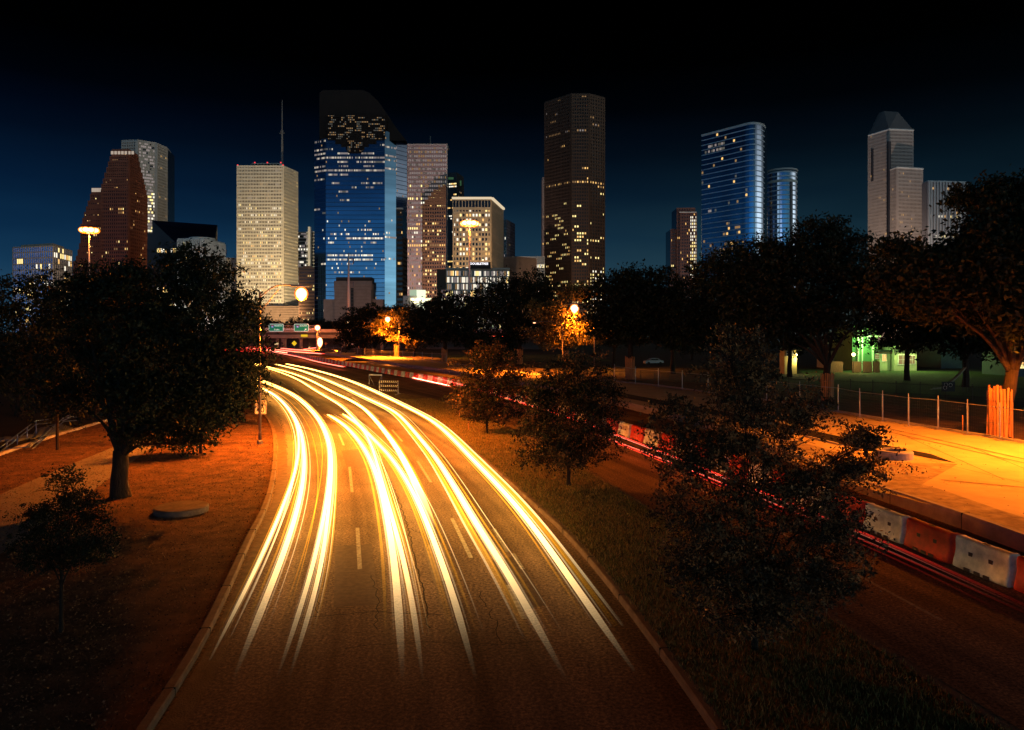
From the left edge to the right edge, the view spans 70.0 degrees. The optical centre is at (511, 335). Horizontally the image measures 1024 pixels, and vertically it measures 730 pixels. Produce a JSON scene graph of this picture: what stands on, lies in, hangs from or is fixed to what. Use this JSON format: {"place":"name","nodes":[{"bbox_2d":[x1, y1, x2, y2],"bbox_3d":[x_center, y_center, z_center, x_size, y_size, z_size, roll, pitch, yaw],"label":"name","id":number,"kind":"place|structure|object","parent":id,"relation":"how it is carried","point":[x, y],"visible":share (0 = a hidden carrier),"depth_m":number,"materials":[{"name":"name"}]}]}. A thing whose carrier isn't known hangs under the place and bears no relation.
{"place":"outdoors","nodes":[
{"label":"outdoors","id":0,"kind":"place"},
{"bbox_2d":[12,243,71,343],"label":"office building","id":1,"kind":"structure","parent":0,"point":[59,257],"depth_m":455.45,"materials":[{"name":"blue glass"}]},
{"bbox_2d":[73,149,147,337],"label":"stepped tower","id":2,"kind":"structure","parent":0,"point":[116,213],"depth_m":801.76,"materials":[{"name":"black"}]},
{"bbox_2d":[121,140,174,232],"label":"office tower","id":3,"kind":"structure","parent":0,"point":[157,162],"depth_m":1014.67,"materials":[{"name":"black"}]},
{"bbox_2d":[139,142,164,231],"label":"window","id":4,"kind":"structure","parent":3,"relation":"in","point":[139,142],"depth_m":1009.24,"materials":[{"name":"yellow"}]},
{"bbox_2d":[147,220,216,305],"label":"office building","id":5,"kind":"structure","parent":0,"point":[163,232],"depth_m":702.39,"materials":[{"name":"black stone"}]},
{"bbox_2d":[177,237,225,328],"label":"office building","id":6,"kind":"structure","parent":0,"point":[220,245],"depth_m":655.59,"materials":[{"name":"black"}]},
{"bbox_2d":[237,109,297,322],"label":"office tower","id":7,"kind":"structure","parent":0,"point":[267,223],"depth_m":898.96,"materials":[{"name":"beige concrete"}]},
{"bbox_2d":[240,170,280,304],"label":"window","id":8,"kind":"structure","parent":7,"relation":"in","point":[277,170],"depth_m":900.05,"materials":[{"name":"yellow glass"}]},
{"bbox_2d":[256,306,298,328],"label":"building","id":9,"kind":"structure","parent":0,"point":[286,312],"depth_m":879.45,"materials":[{"name":"beige concrete"}]},
{"bbox_2d":[298,227,313,305],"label":"office tower","id":10,"kind":"structure","parent":0,"point":[305,248],"depth_m":999.96,"materials":[{"name":"black concrete"}]},
{"bbox_2d":[299,266,313,323],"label":"office building","id":11,"kind":"structure","parent":0,"point":[306,305],"depth_m":759.56,"materials":[{"name":"black concrete"}]},
{"bbox_2d":[314,90,406,322],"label":"glass tower","id":12,"kind":"structure","parent":0,"point":[360,170],"depth_m":700.00,"materials":[{"name":"blue glass"}]},
{"bbox_2d":[316,115,397,310],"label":"window","id":13,"kind":"structure","parent":12,"relation":"in","point":[328,115],"depth_m":699.93,"materials":[{"name":"yellow"}]},
{"bbox_2d":[396,208,406,327],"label":"office building","id":14,"kind":"structure","parent":0,"point":[401,252],"depth_m":655.00,"materials":[{"name":"black"}]},
{"bbox_2d":[403,290,430,324],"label":"building","id":15,"kind":"structure","parent":0,"point":[418,297],"depth_m":420.00,"materials":[{"name":"white"}]},
{"bbox_2d":[407,136,448,295],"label":"office tower","id":16,"kind":"structure","parent":0,"point":[427,169],"depth_m":849.26,"materials":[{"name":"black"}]},
{"bbox_2d":[408,148,445,295],"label":"window","id":17,"kind":"structure","parent":16,"relation":"in","point":[408,148],"depth_m":849.86,"materials":[{"name":"black glass"}]},
{"bbox_2d":[422,185,446,301],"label":"office tower","id":18,"kind":"structure","parent":0,"point":[434,232],"depth_m":835.36,"materials":[{"name":"black concrete"}]},
{"bbox_2d":[448,172,463,267],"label":"office tower","id":19,"kind":"structure","parent":0,"point":[455,184],"depth_m":998.47,"materials":[{"name":"black"}]},
{"bbox_2d":[437,262,509,328],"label":"hotel","id":20,"kind":"structure","parent":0,"point":[455,280],"depth_m":500.56,"materials":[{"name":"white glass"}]},
{"bbox_2d":[446,271,508,322],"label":"window","id":21,"kind":"structure","parent":20,"relation":"in","point":[454,279],"depth_m":501.20,"materials":[{"name":"white glass"}]},
{"bbox_2d":[452,197,504,267],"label":"office tower","id":22,"kind":"structure","parent":0,"point":[487,236],"depth_m":549.54,"materials":[{"name":"beige concrete"}]},
{"bbox_2d":[504,219,514,256],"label":"glass tower","id":23,"kind":"structure","parent":0,"point":[509,238],"depth_m":910.09,"materials":[{"name":"blue glass"}]},
{"bbox_2d":[0,338,1023,450],"bbox_3d":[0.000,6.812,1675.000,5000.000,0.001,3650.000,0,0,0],"label":"ground","id":24,"kind":"structure","parent":0,"point":[11,425],"depth_m":126.96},
{"bbox_2d":[0,424,72,441],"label":"steps","id":25,"kind":"structure","parent":24,"relation":"on","point":[41,431],"depth_m":49.88,"materials":[{"name":"concrete"}]},
{"bbox_2d":[0,261,83,415],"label":"tree","id":26,"kind":"object","parent":24,"relation":"on","point":[14,312],"visible":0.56,"depth_m":61.49,"materials":[{"name":"green plant"}]},
{"bbox_2d":[0,420,106,455],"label":"edging kerb","id":27,"kind":"structure","parent":24,"relation":"on","point":[46,438],"depth_m":47.60,"materials":[{"name":"concrete"}]},
{"bbox_2d":[78,227,99,270],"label":"mast lamp","id":28,"kind":"object","parent":24,"relation":"on","point":[90,230],"visible":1,"depth_m":248.93,"materials":[{"name":"yellow metal"}]},
{"bbox_2d":[41,255,174,410],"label":"tree","id":29,"kind":"object","parent":24,"relation":"on","point":[83,269],"visible":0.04,"depth_m":65.64,"materials":[{"name":"green plant"}]},
{"bbox_2d":[0,399,272,729],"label":"mulch bed","id":30,"kind":"object","parent":24,"relation":"on","point":[64,699],"visible":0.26,"depth_m":19.41,"materials":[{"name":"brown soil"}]},
{"bbox_2d":[0,416,76,451],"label":"handrail","id":31,"kind":"object","parent":30,"relation":"on","point":[36,424],"visible":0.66,"depth_m":46.15,"materials":[{"name":"grey metal"}]},
{"bbox_2d":[0,317,105,449],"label":"tree","id":32,"kind":"object","parent":30,"relation":"on","point":[30,346],"visible":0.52,"depth_m":42.90,"materials":[{"name":"green plant"}]},
{"bbox_2d":[1,462,132,632],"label":"tree","id":33,"kind":"object","parent":30,"relation":"on","point":[67,504],"visible":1,"depth_m":16.54,"materials":[{"name":"green plant"}]},
{"bbox_2d":[0,436,151,553],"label":"path","id":34,"kind":"structure","parent":30,"relation":"on","point":[10,502],"depth_m":31.68,"materials":[{"name":"concrete"}]},
{"bbox_2d":[24,238,289,498],"bbox_3d":[-14.726,1.321,30.815,10.873,11.157,7.132,0,0,32],"label":"tree","id":35,"kind":"object","parent":30,"relation":"on","point":[125,380],"visible":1,"depth_m":29.85,"materials":[{"name":"green plant"}]},
{"bbox_2d":[153,500,208,517],"bbox_3d":[-12.642,6.635,27.970,1.960,0.230,1.960,0,0,0],"label":"concrete disk","id":36,"kind":"object","parent":30,"relation":"on","point":[180,509],"visible":1,"depth_m":27.53,"materials":[{"name":"grey concrete"}]},
{"bbox_2d":[214,352,271,425],"bbox_3d":[-20.468,4.015,54.441,5.475,5.770,4.106,0,0,0],"label":"tree","id":37,"kind":"object","parent":30,"relation":"on","point":[254,400],"visible":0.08,"depth_m":53.95,"materials":[{"name":"green plant"}]},
{"bbox_2d":[257,284,311,444],"bbox_3d":[-14.173,1.822,45.333,3.284,9.955,1.008,0,0,0],"label":"street lamp","id":38,"kind":"object","parent":30,"relation":"on","point":[301,293],"visible":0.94,"depth_m":45.25,"materials":[{"name":"metal"}]},
{"bbox_2d":[197,329,555,349],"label":"overpass","id":39,"kind":"object","parent":24,"relation":"on","point":[285,336],"visible":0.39,"depth_m":355.50,"materials":[{"name":"concrete"}]},
{"bbox_2d":[587,321,648,365],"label":"tree","id":40,"kind":"object","parent":24,"relation":"on","point":[614,354],"visible":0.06,"depth_m":159.71,"materials":[{"name":"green plant"}]},
{"bbox_2d":[331,348,1023,439],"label":"verge","id":41,"kind":"structure","parent":24,"relation":"on","point":[916,415],"depth_m":61.82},
{"bbox_2d":[364,307,424,350],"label":"tree","id":42,"kind":"object","parent":41,"relation":"on","point":[381,325],"visible":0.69,"depth_m":214.45,"materials":[{"name":"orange plant"}]},
{"bbox_2d":[382,303,452,355],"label":"tree","id":43,"kind":"object","parent":41,"relation":"on","point":[426,344],"visible":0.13,"depth_m":220.52,"materials":[{"name":"green plant"}]},
{"bbox_2d":[386,286,498,352],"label":"tree","id":44,"kind":"object","parent":41,"relation":"on","point":[432,316],"visible":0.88,"depth_m":168.22,"materials":[{"name":"green plant"}]},
{"bbox_2d":[454,265,567,364],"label":"tree","id":45,"kind":"object","parent":41,"relation":"on","point":[508,319],"visible":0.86,"depth_m":156.89,"materials":[{"name":"green plant"}]},
{"bbox_2d":[514,279,605,360],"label":"tree","id":46,"kind":"object","parent":41,"relation":"on","point":[548,334],"visible":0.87,"depth_m":149.81,"materials":[{"name":"green plant"}]},
{"bbox_2d":[625,356,634,379],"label":"trunk guard","id":47,"kind":"object","parent":41,"relation":"on","point":[632,363],"visible":0.94,"depth_m":104.32,"materials":[{"name":"brown wood"}]},
{"bbox_2d":[568,258,721,379],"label":"tree","id":48,"kind":"object","parent":41,"relation":"on","point":[633,310],"visible":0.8,"depth_m":102.80,"materials":[{"name":"green plant"}]},
{"bbox_2d":[652,230,795,381],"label":"tree","id":49,"kind":"object","parent":41,"relation":"on","point":[703,318],"visible":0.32,"depth_m":96.94,"materials":[{"name":"green plant"}]},
{"bbox_2d":[676,209,906,400],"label":"tree","id":50,"kind":"object","parent":41,"relation":"on","point":[782,276],"visible":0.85,"depth_m":69.80,"materials":[{"name":"green plant"}]},
{"bbox_2d":[820,372,833,399],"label":"trunk guard","id":51,"kind":"object","parent":50,"relation":"attached to","point":[831,382],"visible":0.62,"depth_m":70.75,"materials":[{"name":"brown wood"}]},
{"bbox_2d":[582,369,1023,403],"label":"iron fence","id":52,"kind":"object","parent":41,"relation":"on","point":[802,379],"visible":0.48,"depth_m":81.86,"materials":[{"name":"black metal"}]},
{"bbox_2d":[847,163,1023,437],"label":"tree","id":53,"kind":"object","parent":41,"relation":"on","point":[970,277],"visible":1,"depth_m":44.84,"materials":[{"name":"green plant"}]},
{"bbox_2d":[986,385,1012,437],"bbox_3d":[30.437,4.719,45.646,1.437,3.252,1.442,0,0,0],"label":"trunk guard","id":54,"kind":"object","parent":41,"relation":"on","point":[992,399],"visible":0.72,"depth_m":45.13,"materials":[{"name":"brown wood"}]},
{"bbox_2d":[335,349,1023,442],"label":"back kerb","id":55,"kind":"structure","parent":24,"relation":"on","point":[928,426],"depth_m":55.46,"materials":[{"name":"concrete"}]},
{"bbox_2d":[633,324,726,373],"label":"tree","id":56,"kind":"object","parent":24,"relation":"on","point":[672,368],"visible":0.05,"depth_m":129.72,"materials":[{"name":"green plant"}]},
{"bbox_2d":[701,122,766,339],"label":"glass tower","id":57,"kind":"structure","parent":24,"relation":"on","point":[733,181],"depth_m":669.26,"materials":[{"name":"blue glass"}]},
{"bbox_2d":[767,168,797,341],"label":"glass tower","id":58,"kind":"structure","parent":24,"relation":"on","point":[782,200],"depth_m":747.09,"materials":[{"name":"blue glass"}]},
{"bbox_2d":[751,303,848,376],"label":"tree","id":59,"kind":"object","parent":24,"relation":"on","point":[790,348],"visible":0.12,"depth_m":119.58,"materials":[{"name":"green plant"}]},
{"bbox_2d":[874,350,892,370],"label":"house","id":60,"kind":"structure","parent":24,"relation":"on","point":[882,357],"depth_m":141.00,"materials":[{"name":"paint"}]},
{"bbox_2d":[0,0,1023,336],"label":"sky","id":61,"kind":"structure","parent":0,"point":[209,82],"materials":[{"name":"blue"}]},
{"bbox_2d":[419,354,610,360],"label":"lawn","id":62,"kind":"structure","parent":0,"point":[534,357],"depth_m":223.20,"materials":[{"name":"green plant"}]},
{"bbox_2d":[460,220,478,354],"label":"mast lamp","id":63,"kind":"object","parent":62,"relation":"on","point":[469,223],"visible":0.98,"depth_m":249.27,"materials":[{"name":"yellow metal"}]},
{"bbox_2d":[504,256,536,318],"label":"office building","id":64,"kind":"structure","parent":0,"point":[514,263],"depth_m":703.08,"materials":[{"name":"black"}]},
{"bbox_2d":[541,177,543,256],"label":"office tower","id":65,"kind":"structure","parent":0,"point":[542,218],"depth_m":979.60,"materials":[{"name":"black"}]},
{"bbox_2d":[544,93,604,340],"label":"office tower","id":66,"kind":"structure","parent":0,"point":[574,187],"depth_m":805.18,"materials":[{"name":"black"}]},
{"bbox_2d":[546,96,603,312],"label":"window","id":67,"kind":"structure","parent":66,"relation":"in","point":[582,96],"depth_m":804.24,"materials":[{"name":"yellow"}]},
{"bbox_2d":[154,349,1023,729],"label":"road","id":68,"kind":"structure","parent":0,"point":[598,663],"depth_m":18.07,"materials":[{"name":"grey asphalt"}]},
{"bbox_2d":[136,349,279,729],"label":"kerb","id":69,"kind":"structure","parent":68,"relation":"on","point":[156,711],"depth_m":16.87,"materials":[{"name":"concrete"}]},
{"bbox_2d":[158,349,286,729],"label":"gutter","id":70,"kind":"object","parent":68,"relation":"on","point":[184,706],"visible":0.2,"depth_m":17.54,"materials":[{"name":"concrete"}]},
{"bbox_2d":[342,449,366,468],"bbox_3d":[-8.803,6.796,40.487,1.094,0.001,6.517,0,0,-15],"label":"road patch","id":71,"kind":"object","parent":68,"relation":"on","point":[353,458],"visible":1,"depth_m":40.01,"materials":[{"name":"asphalt"}]},
{"bbox_2d":[334,544,377,606],"bbox_3d":[-4.537,6.796,21.045,1.144,0.001,5.517,0,0,-13],"label":"road patch","id":72,"kind":"object","parent":68,"relation":"on","point":[353,585],"visible":1,"depth_m":20.44,"materials":[{"name":"asphalt"}]},
{"bbox_2d":[371,436,430,627],"bbox_3d":[-5.528,6.795,33.147,0.423,0.001,33.150,0,0,-13],"label":"road crack","id":73,"kind":"object","parent":68,"relation":"on","point":[411,547],"visible":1,"depth_m":22.52,"materials":[{"name":"black asphalt"}]},
{"bbox_2d":[423,542,455,582],"bbox_3d":[-2.220,6.796,22.070,0.646,0.001,3.934,0,0,-12],"label":"road patch","id":74,"kind":"object","parent":68,"relation":"on","point":[441,569],"visible":1,"depth_m":21.78,"materials":[{"name":"grey asphalt"}]},
{"bbox_2d":[270,363,727,729],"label":"median kerb","id":75,"kind":"structure","parent":68,"relation":"on","point":[702,707],"depth_m":18.26,"materials":[{"name":"concrete"}]},
{"bbox_2d":[506,585,526,618],"bbox_3d":[0.093,6.794,18.724,0.130,0.001,2.429,0,0,-9],"label":"lane marking","id":76,"kind":"object","parent":68,"relation":"on","point":[516,602],"visible":1,"depth_m":18.59,"materials":[{"name":"paint"}]},
{"bbox_2d":[493,556,545,611],"bbox_3d":[0.139,6.796,20.264,0.863,0.001,4.533,0,0,-9],"label":"road patch","id":77,"kind":"object","parent":68,"relation":"on","point":[518,580],"visible":1,"depth_m":20.02,"materials":[{"name":"grey asphalt"}]},
{"bbox_2d":[617,421,632,437],"bbox_3d":[7.691,6.341,49.223,0.577,0.905,1.988,0,0,-12],"label":"plastic barrier","id":78,"kind":"object","parent":68,"relation":"on","point":[625,430],"visible":0.78,"depth_m":48.93,"materials":[{"name":"white plastic"}]},
{"bbox_2d":[272,362,999,729],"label":"median grass","id":79,"kind":"structure","parent":68,"relation":"on","point":[822,710],"depth_m":14.93,"materials":[{"name":"plant"}]},
{"bbox_2d":[439,337,535,432],"bbox_3d":[-1.480,3.519,49.817,6.850,6.761,4.942,0,0,0],"label":"tree","id":80,"kind":"object","parent":79,"relation":"on","point":[486,409],"visible":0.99,"depth_m":49.26,"materials":[{"name":"green plant"}]},
{"bbox_2d":[509,346,633,485],"bbox_3d":[2.606,3.614,32.384,5.561,6.573,4.395,0,0,0],"label":"tree","id":81,"kind":"object","parent":79,"relation":"on","point":[547,403],"visible":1,"depth_m":31.95,"materials":[{"name":"green plant"}]},
{"bbox_2d":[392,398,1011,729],"bbox_3d":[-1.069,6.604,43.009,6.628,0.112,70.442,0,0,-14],"label":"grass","id":82,"kind":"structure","parent":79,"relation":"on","point":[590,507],"depth_m":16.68,"materials":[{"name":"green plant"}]},
{"bbox_2d":[637,321,926,650],"bbox_3d":[5.684,3.300,15.410,6.096,7.201,2.949,0,0,0],"label":"tree","id":83,"kind":"object","parent":79,"relation":"on","point":[696,564],"visible":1,"depth_m":15.26,"materials":[{"name":"green plant"}]},
{"bbox_2d":[630,425,646,442],"bbox_3d":[8.239,6.341,47.213,0.577,0.905,1.988,0,0,-13],"label":"plastic barrier","id":84,"kind":"object","parent":68,"relation":"on","point":[639,437],"visible":0.81,"depth_m":47.08,"materials":[{"name":"red plastic"}]},
{"bbox_2d":[274,362,1016,729],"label":"median kerb","id":85,"kind":"structure","parent":68,"relation":"on","point":[970,704],"depth_m":14.96,"materials":[{"name":"concrete"}]},
{"bbox_2d":[626,402,687,422],"bbox_3d":[12.521,6.510,60.842,0.480,0.580,14.648,0,0,-13],"label":"concrete barrier","id":86,"kind":"object","parent":68,"relation":"on","point":[639,408],"visible":0.42,"depth_m":63.86,"materials":[{"name":"grey concrete"}]},
{"bbox_2d":[292,349,1023,552],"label":"kerb","id":87,"kind":"structure","parent":68,"relation":"on","point":[1010,537],"depth_m":27.09,"materials":[{"name":"concrete"}]},
{"bbox_2d":[831,496,869,525],"bbox_3d":[12.354,6.341,26.808,0.577,0.905,1.988,0,0,-10],"label":"plastic barrier","id":88,"kind":"object","parent":68,"relation":"on","point":[853,507],"visible":0.23,"depth_m":26.21,"materials":[{"name":"red plastic"}]},
{"bbox_2d":[864,503,910,543],"bbox_3d":[12.724,6.341,24.758,0.577,0.905,1.988,0,0,-8],"label":"plastic barrier","id":89,"kind":"object","parent":68,"relation":"on","point":[894,522],"visible":0.74,"depth_m":24.48,"materials":[{"name":"white plastic"}]},
{"bbox_2d":[857,574,942,619],"bbox_3d":[10.011,6.794,19.162,0.110,0.001,3.426,0,0,-8],"label":"lane marking","id":90,"kind":"object","parent":68,"relation":"on","point":[912,604],"visible":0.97,"depth_m":18.88,"materials":[{"name":"paint"}]},
{"bbox_2d":[904,517,959,563],"bbox_3d":[13.059,6.341,22.702,0.577,0.905,1.988,0,0,-8],"label":"plastic barrier","id":91,"kind":"object","parent":68,"relation":"on","point":[931,540],"visible":0.89,"depth_m":22.50,"materials":[{"name":"red"}]},
{"bbox_2d":[953,535,1019,587],"bbox_3d":[13.412,6.341,20.651,0.577,0.905,1.988,0,0,-9],"label":"plastic barrier","id":92,"kind":"object","parent":68,"relation":"on","point":[989,562],"visible":0.91,"depth_m":20.44,"materials":[{"name":"white plastic"}]},
{"bbox_2d":[1013,556,1023,593],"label":"plastic barrier","id":93,"kind":"object","parent":68,"relation":"on","point":[1018,586],"visible":1,"depth_m":19.40,"materials":[{"name":"red plastic"}]},
{"bbox_2d":[292,348,1023,531],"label":"slab","id":94,"kind":"structure","parent":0,"point":[988,494],"depth_m":41.05,"materials":[{"name":"concrete"}]},
{"bbox_2d":[329,302,394,354],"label":"tree","id":95,"kind":"object","parent":94,"relation":"on","point":[350,333],"visible":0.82,"depth_m":230.76,"materials":[{"name":"green plant"}]},
{"bbox_2d":[562,383,898,448],"bbox_3d":[13.614,6.284,69.347,3.013,0.001,61.837,0,0,-14],"label":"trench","id":96,"kind":"object","parent":94,"relation":"on","point":[812,434],"visible":0.27,"depth_m":57.28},
{"bbox_2d":[738,430,956,486],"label":"sand","id":97,"kind":"structure","parent":94,"relation":"on","point":[933,470],"depth_m":34.52,"materials":[{"name":"beige sand"}]},
{"bbox_2d":[874,448,913,460],"bbox_3d":[19.575,6.090,37.500,1.840,0.420,1.656,0,0,0],"label":"concrete inlet","id":98,"kind":"object","parent":94,"relation":"on","point":[907,455],"visible":0.82,"depth_m":36.87,"materials":[{"name":"grey concrete"}]},
{"bbox_2d":[782,456,1023,531],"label":"sand","id":99,"kind":"structure","parent":94,"relation":"on","point":[943,497],"depth_m":27.68,"materials":[{"name":"beige sand"}]},
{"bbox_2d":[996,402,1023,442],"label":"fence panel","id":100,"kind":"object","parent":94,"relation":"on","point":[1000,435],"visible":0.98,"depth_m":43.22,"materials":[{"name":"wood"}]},
{"bbox_2d":[665,208,696,297],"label":"office tower","id":101,"kind":"structure","parent":0,"point":[681,240],"depth_m":901.54,"materials":[{"name":"black concrete"}]},
{"bbox_2d":[778,347,796,373],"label":"house","id":102,"kind":"structure","parent":0,"point":[783,361],"depth_m":128.00,"materials":[{"name":"yellow"}]},
{"bbox_2d":[832,325,877,370],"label":"house","id":103,"kind":"structure","parent":0,"point":[845,352],"depth_m":142.00,"materials":[{"name":"green paint"}]},
{"bbox_2d":[868,111,923,339],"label":"office tower","id":104,"kind":"structure","parent":0,"point":[895,178],"depth_m":901.61,"materials":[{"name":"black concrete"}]},
{"bbox_2d":[878,342,916,370],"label":"house","id":105,"kind":"structure","parent":0,"point":[897,360],"depth_m":140.00,"materials":[{"name":"paint"}]},
{"bbox_2d":[801,371,1023,397],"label":"lawn","id":106,"kind":"structure","parent":0,"point":[930,380],"depth_m":109.74,"materials":[{"name":"green plant"}]},
{"bbox_2d":[847,306,963,380],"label":"tree","id":107,"kind":"object","parent":106,"relation":"on","point":[881,326],"visible":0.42,"depth_m":109.60,"materials":[{"name":"green plant"}]},
{"bbox_2d":[893,317,1016,385],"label":"tree","id":108,"kind":"object","parent":106,"relation":"on","point":[943,334],"visible":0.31,"depth_m":95.88,"materials":[{"name":"green plant"}]},
{"bbox_2d":[948,325,1023,368],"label":"tree","id":109,"kind":"object","parent":106,"relation":"on","point":[980,340],"visible":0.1,"depth_m":85.34,"materials":[{"name":"green plant"}]},
{"bbox_2d":[917,341,961,367],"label":"house","id":110,"kind":"structure","parent":0,"point":[932,359],"depth_m":151.63,"materials":[{"name":"grey"}]},
{"bbox_2d":[922,180,967,248],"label":"office tower","id":111,"kind":"structure","parent":0,"point":[931,189],"depth_m":800.60,"materials":[{"name":"black"}]},
{"bbox_2d":[982,351,1023,376],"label":"house","id":112,"kind":"structure","parent":0,"point":[996,369],"depth_m":125.90,"materials":[{"name":"grey"}]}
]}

